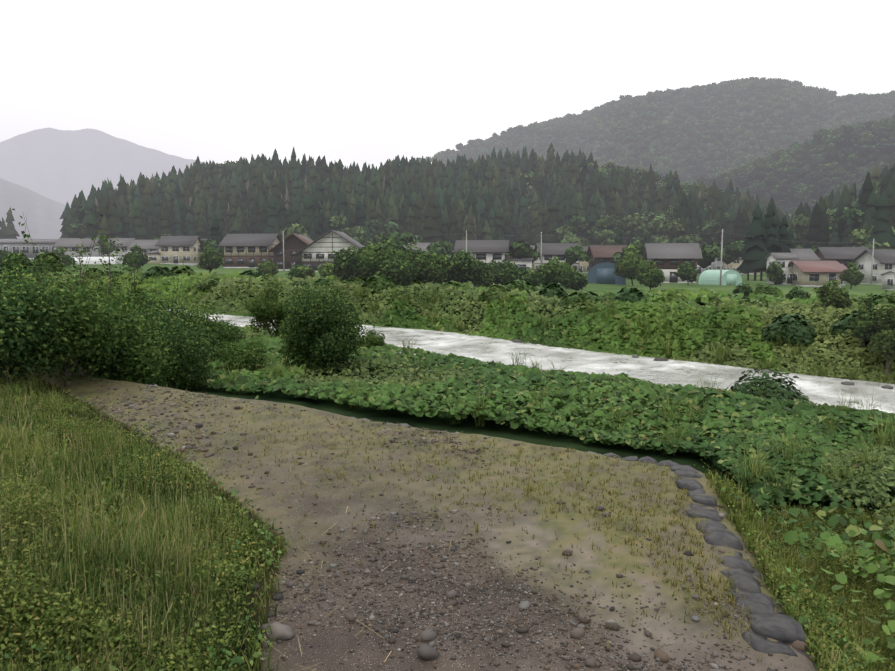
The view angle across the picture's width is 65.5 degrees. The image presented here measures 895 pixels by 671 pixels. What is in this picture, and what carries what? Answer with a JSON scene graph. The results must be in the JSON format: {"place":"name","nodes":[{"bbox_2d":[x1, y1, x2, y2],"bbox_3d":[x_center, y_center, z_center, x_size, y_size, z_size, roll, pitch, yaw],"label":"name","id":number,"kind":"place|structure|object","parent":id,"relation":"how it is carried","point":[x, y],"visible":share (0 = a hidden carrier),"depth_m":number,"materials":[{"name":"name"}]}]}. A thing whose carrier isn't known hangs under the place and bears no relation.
{"place":"outdoors","nodes":[
{"label":"outdoors","id":0,"kind":"place"},
{"bbox_2d":[0,93,894,670],"bbox_3d":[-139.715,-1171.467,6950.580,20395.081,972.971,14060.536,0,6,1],"label":"terrain","id":1,"kind":"structure","parent":0,"point":[46,175],"depth_m":9.27,"materials":[{"name":"brown soil"}]},
{"bbox_2d":[0,248,12,264],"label":"bank tree","id":2,"kind":"object","parent":1,"relation":"on","point":[2,254],"visible":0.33,"depth_m":109.49,"materials":[{"name":"green plant"}]},
{"bbox_2d":[1,271,25,298],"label":"shrub","id":3,"kind":"object","parent":1,"relation":"on","point":[11,280],"visible":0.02,"depth_m":22.78,"materials":[{"name":"green plant"}]},
{"bbox_2d":[0,252,41,299],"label":"shrub","id":4,"kind":"object","parent":1,"relation":"on","point":[21,260],"visible":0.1,"depth_m":32.23,"materials":[{"name":"green plant"}]},
{"bbox_2d":[0,239,57,258],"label":"building","id":5,"kind":"structure","parent":1,"relation":"on","point":[16,245],"depth_m":208.56,"materials":[{"name":"grey metal"}]},
{"bbox_2d":[16,259,73,369],"bbox_3d":[-15.100,-0.370,25.951,3.388,4.947,2.759,0,6,1],"label":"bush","id":6,"kind":"object","parent":1,"relation":"on","point":[36,277],"visible":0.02,"depth_m":25.73,"materials":[{"name":"green plant"}]},
{"bbox_2d":[4,266,105,368],"bbox_3d":[-12.130,-0.350,20.691,3.220,3.441,4.338,0,6,1],"label":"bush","id":7,"kind":"object","parent":1,"relation":"on","point":[48,287],"depth_m":20.47,"materials":[{"name":"green plant"}]},
{"bbox_2d":[48,247,74,265],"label":"bank tree","id":8,"kind":"object","parent":1,"relation":"on","point":[63,257],"visible":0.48,"depth_m":124.38,"materials":[{"name":"green plant"}]},
{"bbox_2d":[0,217,126,385],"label":"shrub","id":9,"kind":"object","parent":1,"relation":"on","point":[17,338],"visible":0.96,"depth_m":15.96,"materials":[{"name":"green plant"}]},
{"bbox_2d":[0,207,149,386],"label":"shrub","id":10,"kind":"object","parent":1,"relation":"on","point":[83,331],"visible":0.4,"depth_m":17.71,"materials":[{"name":"green plant"}]},
{"bbox_2d":[60,245,93,375],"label":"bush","id":11,"kind":"object","parent":1,"relation":"on","point":[77,266],"visible":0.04,"depth_m":28.00,"materials":[{"name":"green plant"}]},
{"bbox_2d":[54,238,104,256],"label":"house","id":12,"kind":"structure","parent":1,"relation":"on","point":[67,244],"depth_m":186.61,"materials":[{"name":"grey tile"}]},
{"bbox_2d":[5,250,160,376],"bbox_3d":[-10.342,-0.469,19.652,3.793,4.103,4.003,0,6,1],"label":"shrub","id":13,"kind":"object","parent":1,"relation":"on","point":[86,360],"visible":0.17,"depth_m":19.92,"materials":[{"name":"green plant"}]},
{"bbox_2d":[50,254,141,308],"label":"shrub","id":14,"kind":"object","parent":1,"relation":"on","point":[97,281],"visible":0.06,"depth_m":32.72,"materials":[{"name":"green plant"}]},
{"bbox_2d":[73,257,126,263],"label":"greenhouse","id":15,"kind":"object","parent":1,"relation":"on","point":[92,260],"visible":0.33,"depth_m":174.83,"materials":[{"name":"grey plastic"}]},
{"bbox_2d":[102,238,135,256],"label":"house","id":16,"kind":"structure","parent":1,"relation":"on","point":[127,242],"depth_m":211.00,"materials":[{"name":"grey tile"}]},
{"bbox_2d":[92,235,153,379],"bbox_3d":[-10.727,-0.331,22.035,2.906,5.651,2.693,0,6,1],"label":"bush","id":17,"kind":"object","parent":1,"relation":"on","point":[110,272],"visible":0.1,"depth_m":21.99,"materials":[{"name":"green plant"}]},
{"bbox_2d":[106,266,152,305],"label":"shrub","id":18,"kind":"object","parent":1,"relation":"on","point":[130,291],"visible":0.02,"depth_m":40.48,"materials":[{"name":"green plant"}]},
{"bbox_2d":[122,244,149,271],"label":"tree","id":19,"kind":"object","parent":1,"relation":"on","point":[143,259],"visible":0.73,"depth_m":128.75,"materials":[{"name":"green plant"}]},
{"bbox_2d":[83,289,197,386],"bbox_3d":[-9.719,0.520,21.047,3.431,3.861,2.755,3,6,25],"label":"bush","id":20,"kind":"object","parent":1,"relation":"on","point":[148,360],"visible":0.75,"depth_m":20.42,"materials":[{"name":"green plant"}]},
{"bbox_2d":[124,253,156,311],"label":"shrub","id":21,"kind":"object","parent":1,"relation":"on","point":[137,289],"visible":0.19,"depth_m":36.08,"materials":[{"name":"green plant"}]},
{"bbox_2d":[127,240,158,254],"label":"house","id":22,"kind":"structure","parent":1,"relation":"on","point":[146,246],"depth_m":196.40,"materials":[{"name":"grey tile"}]},
{"bbox_2d":[113,266,190,330],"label":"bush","id":23,"kind":"object","parent":1,"relation":"on","point":[164,302],"visible":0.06,"depth_m":29.71,"materials":[{"name":"green plant"}]},
{"bbox_2d":[109,256,225,388],"bbox_3d":[-9.680,-0.038,23.614,3.899,5.284,3.778,0,6,1],"label":"bush","id":24,"kind":"object","parent":1,"relation":"on","point":[183,352],"visible":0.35,"depth_m":23.25,"materials":[{"name":"green plant"}]},
{"bbox_2d":[144,236,202,265],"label":"house","id":25,"kind":"structure","parent":1,"relation":"on","point":[174,249],"depth_m":180.88,"materials":[{"name":"tile"}]},
{"bbox_2d":[157,321,223,389],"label":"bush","id":26,"kind":"object","parent":1,"relation":"on","point":[200,374],"visible":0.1,"depth_m":26.79,"materials":[{"name":"green plant"}]},
{"bbox_2d":[173,284,240,356],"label":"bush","id":27,"kind":"object","parent":1,"relation":"on","point":[204,314],"visible":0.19,"depth_m":32.00,"materials":[{"name":"green plant"}]},
{"bbox_2d":[197,244,223,272],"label":"tree","id":28,"kind":"object","parent":1,"relation":"on","point":[209,260],"visible":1,"depth_m":118.48,"materials":[{"name":"green plant"}]},
{"bbox_2d":[211,305,246,344],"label":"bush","id":29,"kind":"object","parent":1,"relation":"on","point":[233,328],"visible":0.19,"depth_m":38.12,"materials":[{"name":"green plant"}]},
{"bbox_2d":[209,321,267,370],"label":"bush","id":30,"kind":"object","parent":1,"relation":"on","point":[246,356],"visible":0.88,"depth_m":29.96,"materials":[{"name":"green plant"}]},
{"bbox_2d":[218,233,281,267],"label":"timber house","id":31,"kind":"structure","parent":1,"relation":"on","point":[245,250],"depth_m":167.50,"materials":[{"name":"tile"}]},
{"bbox_2d":[256,260,278,278],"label":"tree","id":32,"kind":"object","parent":1,"relation":"on","point":[267,267],"visible":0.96,"depth_m":109.17,"materials":[{"name":"green plant"}]},
{"bbox_2d":[244,272,292,337],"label":"shrub","id":33,"kind":"object","parent":1,"relation":"on","point":[265,310],"visible":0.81,"depth_m":41.79,"materials":[{"name":"green plant"}]},
{"bbox_2d":[283,231,284,270],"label":"utility pole","id":34,"kind":"object","parent":1,"relation":"on","point":[283,253],"visible":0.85,"depth_m":157.03,"materials":[{"name":"grey concrete"}]},
{"bbox_2d":[268,233,312,270],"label":"house","id":35,"kind":"structure","parent":1,"relation":"on","point":[294,244],"depth_m":159.67,"materials":[{"name":"brown wood"}]},
{"bbox_2d":[285,264,315,281],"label":"bank tree","id":36,"kind":"object","parent":1,"relation":"on","point":[309,271],"visible":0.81,"depth_m":88.37,"materials":[{"name":"green plant"}]},
{"bbox_2d":[150,431,450,670],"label":"dry straw stems","id":37,"kind":"object","parent":1,"relation":"on","point":[334,609],"visible":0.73,"depth_m":6.02,"materials":[{"name":"yellow"}]},
{"bbox_2d":[277,284,330,374],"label":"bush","id":38,"kind":"object","parent":1,"relation":"on","point":[297,352],"visible":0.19,"depth_m":30.85,"materials":[{"name":"green plant"}]},
{"bbox_2d":[282,249,365,375],"bbox_3d":[-5.453,-0.858,30.811,3.578,6.030,4.842,0,6,1],"label":"bush","id":39,"kind":"object","parent":1,"relation":"on","point":[315,304],"visible":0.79,"depth_m":29.96,"materials":[{"name":"green plant"}]},
{"bbox_2d":[317,262,338,277],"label":"bank tree","id":40,"kind":"object","parent":1,"relation":"on","point":[326,269],"visible":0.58,"depth_m":80.50,"materials":[{"name":"green plant"}]},
{"bbox_2d":[294,283,365,375],"bbox_3d":[-5.088,-0.153,30.763,2.884,4.631,3.934,-4,7,-35],"label":"bush","id":41,"kind":"object","parent":1,"relation":"on","point":[328,347],"visible":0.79,"depth_m":29.86,"materials":[{"name":"green plant"}]},
{"bbox_2d":[295,230,364,271],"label":"farmhouse","id":42,"kind":"object","parent":1,"relation":"on","point":[316,253],"visible":0.5,"depth_m":154.13,"materials":[{"name":"tile"}]},
{"bbox_2d":[329,244,367,279],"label":"bank tree","id":43,"kind":"object","parent":1,"relation":"on","point":[350,268],"visible":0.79,"depth_m":72.33,"materials":[{"name":"green plant"}]},
{"bbox_2d":[359,322,385,348],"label":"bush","id":44,"kind":"object","parent":1,"relation":"on","point":[372,338],"visible":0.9,"depth_m":40.81,"materials":[{"name":"green plant"}]},
{"bbox_2d":[356,235,413,278],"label":"bank tree","id":45,"kind":"object","parent":1,"relation":"on","point":[372,256],"visible":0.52,"depth_m":68.01,"materials":[{"name":"green plant"}]},
{"bbox_2d":[376,255,417,287],"bbox_3d":[-4.736,-5.719,65.535,4.132,3.646,4.569,2,6,20],"label":"bank tree","id":46,"kind":"object","parent":1,"relation":"on","point":[400,270],"visible":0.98,"depth_m":64.21,"materials":[{"name":"green plant"}]},
{"bbox_2d":[388,239,426,266],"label":"bank tree","id":47,"kind":"object","parent":1,"relation":"on","point":[411,254],"visible":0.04,"depth_m":76.66,"materials":[{"name":"green plant"}]},
{"bbox_2d":[407,243,430,254],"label":"house","id":48,"kind":"structure","parent":1,"relation":"on","point":[423,246],"depth_m":201.61,"materials":[{"name":"grey tile"}]},
{"bbox_2d":[45,370,816,670],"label":"gravel stones","id":49,"kind":"object","parent":1,"relation":"on","point":[286,632],"depth_m":6.55,"materials":[{"name":"grey gravel"}]},
{"bbox_2d":[412,250,450,283],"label":"bank tree","id":50,"kind":"object","parent":1,"relation":"on","point":[431,267],"visible":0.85,"depth_m":70.73,"materials":[{"name":"green plant"}]},
{"bbox_2d":[435,257,450,281],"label":"bank tree","id":51,"kind":"object","parent":1,"relation":"on","point":[445,278],"visible":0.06,"depth_m":80.47,"materials":[{"name":"green plant"}]},
{"bbox_2d":[0,142,887,250],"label":"conifer forest","id":52,"kind":"object","parent":1,"relation":"on","point":[423,199],"visible":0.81,"depth_m":308.90,"materials":[{"name":"green plant"}]},
{"bbox_2d":[0,362,894,670],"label":"grass","id":53,"kind":"structure","parent":1,"relation":"on","point":[166,594],"depth_m":7.18,"materials":[{"name":"green plant"}]},
{"bbox_2d":[0,270,894,413],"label":"vegetation","id":54,"kind":"object","parent":1,"relation":"on","point":[522,323],"visible":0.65,"depth_m":47.69,"materials":[{"name":"green plant"}]},
{"bbox_2d":[0,252,894,346],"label":"bank shrubs","id":55,"kind":"object","parent":1,"relation":"on","point":[801,332],"visible":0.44,"depth_m":57.82,"materials":[{"name":"green plant"}]},
{"bbox_2d":[0,373,894,670],"bbox_3d":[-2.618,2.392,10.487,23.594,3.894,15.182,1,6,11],"label":"broadleaf weeds","id":56,"kind":"object","parent":1,"relation":"on","point":[260,636],"visible":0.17,"depth_m":6.73,"materials":[{"name":"green plant"}]},
{"bbox_2d":[89,377,815,670],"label":"stone edging","id":57,"kind":"object","parent":1,"relation":"on","point":[782,629],"visible":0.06,"depth_m":6.98,"materials":[{"name":"grey stone"}]},
{"bbox_2d":[443,249,492,284],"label":"bank tree","id":58,"kind":"object","parent":1,"relation":"on","point":[465,267],"visible":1,"depth_m":74.59,"materials":[{"name":"green plant"}]},
{"bbox_2d":[174,390,768,670],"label":"grass tufts","id":59,"kind":"object","parent":1,"relation":"on","point":[694,570],"visible":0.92,"depth_m":9.40,"materials":[{"name":"green plant"}]},
{"bbox_2d":[115,202,840,280],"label":"trees","id":60,"kind":"object","parent":1,"relation":"on","point":[758,250],"visible":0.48,"depth_m":144.47,"materials":[{"name":"green plant"}]},
{"bbox_2d":[62,158,894,248],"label":"forest broadleaf","id":61,"kind":"object","parent":1,"relation":"on","point":[639,227],"visible":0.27,"depth_m":267.45,"materials":[{"name":"green plant"}]},
{"bbox_2d":[472,272,495,287],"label":"bank tree","id":62,"kind":"object","parent":1,"relation":"on","point":[487,282],"visible":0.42,"depth_m":82.64,"materials":[{"name":"green plant"}]},
{"bbox_2d":[95,223,883,268],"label":"trees","id":63,"kind":"object","parent":1,"relation":"on","point":[732,251],"visible":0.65,"depth_m":150.56,"materials":[{"name":"green plant"}]},
{"bbox_2d":[454,240,532,269],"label":"beige house","id":64,"kind":"structure","parent":1,"relation":"on","point":[487,251],"depth_m":144.90,"materials":[{"name":"tile"}]},
{"bbox_2d":[488,260,498,270],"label":"bank tree","id":65,"kind":"object","parent":1,"relation":"on","point":[493,263],"visible":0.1,"depth_m":117.99,"materials":[{"name":"green plant"}]},
{"bbox_2d":[103,279,894,504],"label":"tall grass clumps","id":66,"kind":"object","parent":1,"relation":"on","point":[755,467],"visible":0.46,"depth_m":22.74,"materials":[{"name":"green plant"}]},
{"bbox_2d":[489,259,523,284],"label":"bank tree","id":67,"kind":"object","parent":1,"relation":"on","point":[504,273],"visible":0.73,"depth_m":82.29,"materials":[{"name":"green plant"}]},
{"bbox_2d":[514,267,545,286],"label":"bank tree","id":68,"kind":"object","parent":1,"relation":"on","point":[536,278],"visible":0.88,"depth_m":78.77,"materials":[{"name":"green plant"}]},
{"bbox_2d":[540,232,541,267],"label":"utility pole","id":69,"kind":"object","parent":1,"relation":"on","point":[541,250],"visible":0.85,"depth_m":148.54,"materials":[{"name":"grey concrete"}]},
{"bbox_2d":[208,367,894,661],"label":"ground cover plants","id":70,"kind":"object","parent":1,"relation":"on","point":[725,418],"visible":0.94,"depth_m":21.11,"materials":[{"name":"green plant"}]},
{"bbox_2d":[534,257,576,286],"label":"bank tree","id":71,"kind":"object","parent":1,"relation":"on","point":[555,271],"visible":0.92,"depth_m":83.88,"materials":[{"name":"green plant"}]},
{"bbox_2d":[534,243,578,271],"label":"house","id":72,"kind":"structure","parent":1,"relation":"on","point":[551,250],"depth_m":165.74,"materials":[{"name":"tile"}]},
{"bbox_2d":[563,270,588,290],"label":"bank tree","id":73,"kind":"object","parent":1,"relation":"on","point":[582,281],"visible":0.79,"depth_m":90.69,"materials":[{"name":"green plant"}]},
{"bbox_2d":[579,246,588,272],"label":"house","id":74,"kind":"structure","parent":1,"relation":"on","point":[583,266],"depth_m":194.98,"materials":[{"name":"tile"}]},
{"bbox_2d":[587,262,625,284],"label":"blue shed","id":75,"kind":"structure","parent":1,"relation":"on","point":[601,273],"depth_m":116.23,"materials":[{"name":"blue"}]},
{"bbox_2d":[587,245,626,271],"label":"house","id":76,"kind":"structure","parent":1,"relation":"on","point":[597,254],"depth_m":166.19,"materials":[{"name":"red tile"}]},
{"bbox_2d":[613,245,648,285],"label":"tree","id":77,"kind":"object","parent":1,"relation":"on","point":[628,265],"visible":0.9,"depth_m":109.84,"materials":[{"name":"green plant"}]},
{"bbox_2d":[635,260,664,289],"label":"tree","id":78,"kind":"object","parent":1,"relation":"on","point":[647,277],"visible":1,"depth_m":94.14,"materials":[{"name":"green plant"}]},
{"bbox_2d":[418,77,894,213],"bbox_3d":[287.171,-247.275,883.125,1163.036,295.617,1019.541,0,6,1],"label":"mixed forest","id":79,"kind":"object","parent":1,"relation":"on","point":[563,130],"visible":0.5,"depth_m":875.06,"materials":[{"name":"green plant"}]},
{"bbox_2d":[642,243,702,282],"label":"house","id":80,"kind":"structure","parent":1,"relation":"on","point":[668,258],"depth_m":135.58,"materials":[{"name":"grey tile"}]},
{"bbox_2d":[674,261,697,284],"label":"tree","id":81,"kind":"object","parent":1,"relation":"on","point":[686,271],"visible":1,"depth_m":118.31,"materials":[{"name":"green plant"}]},
{"bbox_2d":[512,339,892,388],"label":"river rocks","id":82,"kind":"object","parent":1,"relation":"on","point":[666,359],"visible":0.31,"depth_m":40.14,"materials":[{"name":"grey stone"}]},
{"bbox_2d":[697,247,712,274],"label":"house","id":83,"kind":"structure","parent":1,"relation":"on","point":[700,270],"depth_m":184.98,"materials":[{"name":"tile"}]},
{"bbox_2d":[713,257,723,269],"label":"house","id":84,"kind":"structure","parent":1,"relation":"on","point":[716,263],"depth_m":219.41,"materials":[{"name":"silver metal"}]},
{"bbox_2d":[698,270,741,284],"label":"greenhouse","id":85,"kind":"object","parent":1,"relation":"on","point":[731,277],"depth_m":121.64,"materials":[{"name":"green plastic"}]},
{"bbox_2d":[719,229,724,285],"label":"utility pole","id":86,"kind":"object","parent":1,"relation":"on","point":[721,243],"visible":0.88,"depth_m":116.67,"materials":[{"name":"grey concrete"}]},
{"bbox_2d":[285,232,870,242],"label":"utility wires","id":87,"kind":"object","parent":86,"relation":"attached to","point":[601,237],"visible":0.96,"depth_m":136.02,"materials":[{"name":"grey metal"}]},
{"bbox_2d":[723,257,759,274],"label":"house","id":88,"kind":"structure","parent":1,"relation":"on","point":[735,264],"depth_m":199.78,"materials":[{"name":"tile"}]},
{"bbox_2d":[732,283,753,298],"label":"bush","id":89,"kind":"object","parent":1,"relation":"on","point":[745,289],"visible":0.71,"depth_m":64.81,"materials":[{"name":"green plant"}]},
{"bbox_2d":[750,283,783,304],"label":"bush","id":90,"kind":"object","parent":1,"relation":"on","point":[766,290],"visible":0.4,"depth_m":57.06,"materials":[{"name":"green plant"}]},
{"bbox_2d":[726,368,811,402],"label":"kudzu bush","id":91,"kind":"object","parent":1,"relation":"on","point":[786,392],"depth_m":27.14,"materials":[{"name":"green plant"}]},
{"bbox_2d":[765,261,785,284],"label":"tree","id":92,"kind":"object","parent":1,"relation":"on","point":[774,273],"visible":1,"depth_m":122.88,"materials":[{"name":"green plant"}]},
{"bbox_2d":[669,164,894,248],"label":"trees","id":93,"kind":"object","parent":1,"relation":"on","point":[690,211],"visible":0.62,"depth_m":224.45,"materials":[{"name":"green plant"}]},
{"bbox_2d":[765,253,798,284],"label":"house","id":94,"kind":"structure","parent":1,"relation":"on","point":[784,259],"depth_m":124.83,"materials":[{"name":"white paint"}]},
{"bbox_2d":[679,117,894,214],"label":"mixed forest","id":95,"kind":"object","parent":1,"relation":"on","point":[844,160],"visible":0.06,"depth_m":529.09,"materials":[{"name":"green plant"}]},
{"bbox_2d":[784,287,810,308],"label":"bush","id":96,"kind":"object","parent":1,"relation":"on","point":[795,292],"visible":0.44,"depth_m":51.24,"materials":[{"name":"green plant"}]},
{"bbox_2d":[787,249,820,260],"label":"roof","id":97,"kind":"structure","parent":1,"relation":"on","point":[805,254],"depth_m":146.30,"materials":[{"name":"grey tile"}]},
{"bbox_2d":[788,261,846,287],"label":"house","id":98,"kind":"structure","parent":1,"relation":"on","point":[811,273],"depth_m":120.95,"materials":[{"name":"beige paint"}]},
{"bbox_2d":[812,280,852,319],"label":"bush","id":99,"kind":"object","parent":1,"relation":"on","point":[834,296],"visible":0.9,"depth_m":45.62,"materials":[{"name":"green plant"}]},
{"bbox_2d":[814,247,867,281],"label":"roof","id":100,"kind":"structure","parent":1,"relation":"on","point":[845,256],"depth_m":155.95,"materials":[{"name":"tile"}]},
{"bbox_2d":[839,262,864,288],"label":"tree","id":101,"kind":"object","parent":1,"relation":"on","point":[852,275],"visible":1,"depth_m":115.81,"materials":[{"name":"green plant"}]},
{"bbox_2d":[850,293,882,354],"bbox_3d":[23.918,-0.409,39.522,2.130,3.974,2.149,0,6,1],"label":"bank tree","id":102,"kind":"object","parent":1,"relation":"on","point":[865,326],"visible":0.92,"depth_m":39.34,"materials":[{"name":"green plant"}]},
{"bbox_2d":[870,239,873,283],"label":"utility pole","id":103,"kind":"object","parent":1,"relation":"on","point":[872,250],"visible":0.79,"depth_m":138.27,"materials":[{"name":"grey concrete"}]},
{"bbox_2d":[850,249,894,284],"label":"house","id":104,"kind":"structure","parent":1,"relation":"on","point":[883,260],"depth_m":146.06,"materials":[{"name":"paint"}]},
{"bbox_2d":[867,288,894,375],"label":"bank tree","id":105,"kind":"object","parent":1,"relation":"on","point":[886,336],"visible":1,"depth_m":37.91,"materials":[{"name":"green plant"}]},
{"bbox_2d":[880,271,894,289],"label":"house","id":106,"kind":"structure","parent":1,"relation":"on","point":[888,280],"depth_m":119.29,"materials":[{"name":"white paint"}]},
{"bbox_2d":[0,0,894,170],"label":"sky","id":107,"kind":"structure","parent":0,"point":[374,82],"materials":[{"name":"white"}]},
{"bbox_2d":[169,310,894,413],"bbox_3d":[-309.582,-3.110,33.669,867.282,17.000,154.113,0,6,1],"label":"river water","id":108,"kind":"structure","parent":0,"point":[819,389],"depth_m":41.90,"materials":[{"name":"grey liquid"}]}
]}

